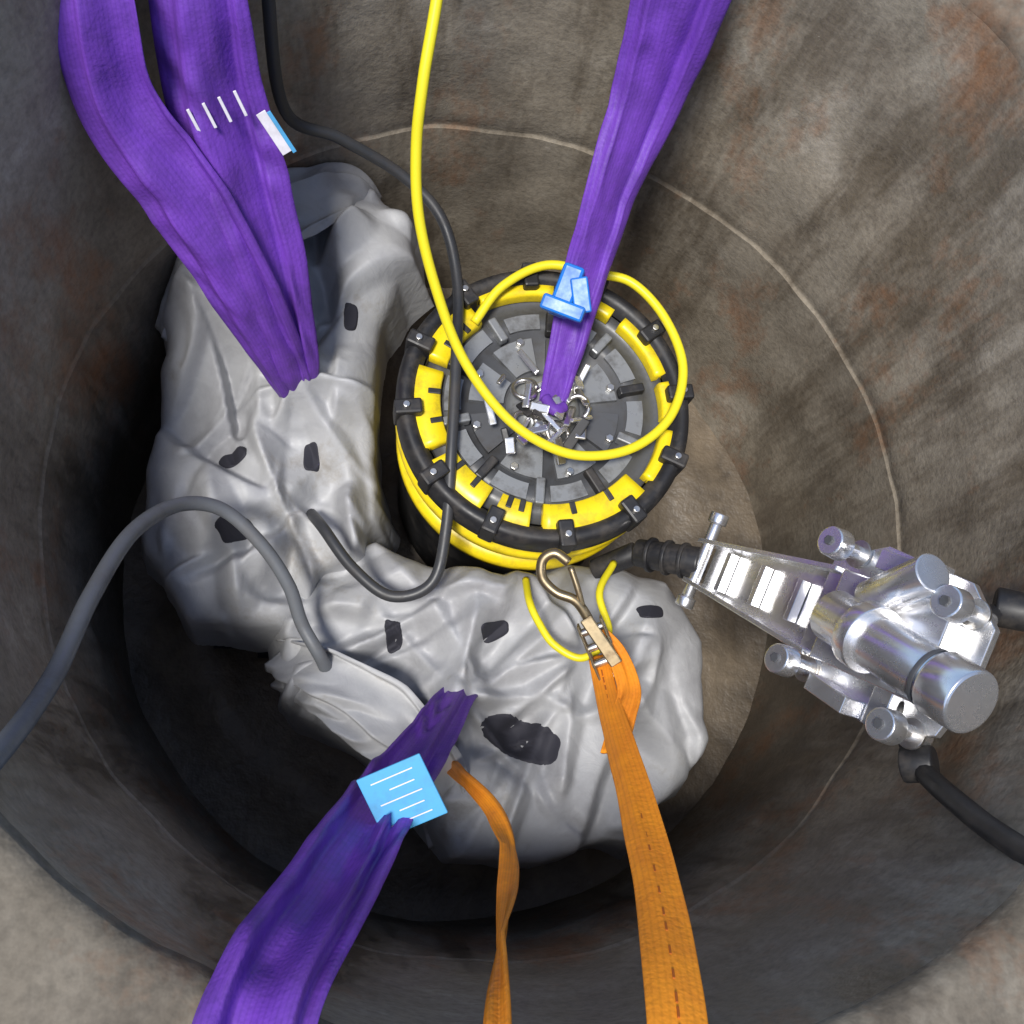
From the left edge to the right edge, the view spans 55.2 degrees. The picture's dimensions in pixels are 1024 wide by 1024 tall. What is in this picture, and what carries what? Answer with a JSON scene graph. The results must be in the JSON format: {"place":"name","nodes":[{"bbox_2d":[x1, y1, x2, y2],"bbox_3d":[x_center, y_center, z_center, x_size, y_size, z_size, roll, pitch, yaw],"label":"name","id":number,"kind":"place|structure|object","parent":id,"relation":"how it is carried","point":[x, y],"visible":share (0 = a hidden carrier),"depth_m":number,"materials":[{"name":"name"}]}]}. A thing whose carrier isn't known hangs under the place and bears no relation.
{"place":"outdoors","nodes":[
{"label":"outdoors","id":0,"kind":"place"},
{"bbox_3d":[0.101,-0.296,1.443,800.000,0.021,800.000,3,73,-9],"label":"ground","id":1,"kind":"structure","parent":0,"visible":0},
{"bbox_2d":[0,0,1023,1023],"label":"manhole shaft","id":2,"kind":"object","parent":1,"relation":"on","point":[819,255],"visible":0.61,"depth_m":2.18,"materials":[{"name":"concrete"}]},
{"bbox_2d":[0,496,331,769],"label":"grey cable","id":3,"kind":"object","parent":2,"relation":"attached to","point":[16,730],"visible":0.92,"depth_m":1.74,"materials":[{"name":"rubber"}]},
{"bbox_2d":[141,162,433,657],"bbox_3d":[-0.588,-0.241,2.649,0.736,0.786,1.222,3,73,-9],"label":"tarpaulin bag","id":4,"kind":"object","parent":2,"relation":"on","point":[240,435],"visible":0.73,"depth_m":2.43,"materials":[{"name":"grey fabric"}]},
{"bbox_2d":[58,0,319,397],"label":"lifting sling","id":5,"kind":"object","parent":4,"relation":"attached to","point":[196,164],"visible":0.98,"depth_m":1.87,"materials":[{"name":"purple fabric"}]},
{"bbox_2d":[261,0,463,602],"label":"black cable","id":6,"kind":"object","parent":2,"relation":"attached to","point":[351,566],"visible":0.96,"depth_m":2.24,"materials":[{"name":"rubber"}]},
{"bbox_2d":[264,542,708,868],"bbox_3d":[-0.061,0.495,2.550,1.192,0.711,0.826,3,73,-9],"label":"tarpaulin bag","id":7,"kind":"object","parent":2,"relation":"on","point":[525,751],"visible":0.77,"depth_m":2.33,"materials":[{"name":"grey fabric"}]},
{"bbox_2d":[192,687,477,1023],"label":"lifting sling","id":8,"kind":"object","parent":7,"relation":"attached to","point":[290,944],"visible":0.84,"depth_m":1.32,"materials":[{"name":"purple fabric"}]},
{"bbox_2d":[447,761,518,1023],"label":"ratchet strap","id":9,"kind":"object","parent":7,"relation":"attached to","point":[497,1009],"visible":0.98,"depth_m":1.60,"materials":[{"name":"orange fabric"}]},
{"bbox_2d":[522,560,616,661],"bbox_3d":[0.143,0.231,2.297,0.232,0.136,0.260,3,73,-9],"label":"yellow cable","id":10,"kind":"object","parent":7,"relation":"on","point":[548,637],"visible":0.82,"depth_m":2.24,"materials":[{"name":"yellow rubber"}]},
{"bbox_2d":[536,548,707,1023],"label":"ratchet strap","id":11,"kind":"object","parent":7,"relation":"attached to","point":[673,987],"visible":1,"depth_m":1.57,"materials":[{"name":"orange polyester webbing"},{"name":"zinc steel"}]},
{"bbox_2d":[393,262,693,574],"bbox_3d":[0.026,-0.158,2.698,0.729,0.834,0.729,3,73,-9],"label":"equipment drum","id":12,"kind":"object","parent":2,"relation":"on","point":[514,500],"visible":0.82,"depth_m":2.35,"materials":[{"name":"yellow plastic"}]},
{"bbox_2d":[410,0,687,460],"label":"yellow cable","id":13,"kind":"object","parent":12,"relation":"on","point":[497,290],"visible":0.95,"depth_m":2.19,"materials":[{"name":"yellow rubber"}]},
{"bbox_2d":[539,0,731,415],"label":"lifting sling","id":14,"kind":"object","parent":12,"relation":"attached to","point":[665,48],"visible":0.98,"depth_m":2.11,"materials":[{"name":"purple fabric"}]},
{"bbox_2d":[589,511,1023,864],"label":"clamp bracket","id":15,"kind":"object","parent":2,"relation":"attached to","point":[890,646],"visible":1,"depth_m":1.73,"materials":[{"name":"metal"}]}
]}

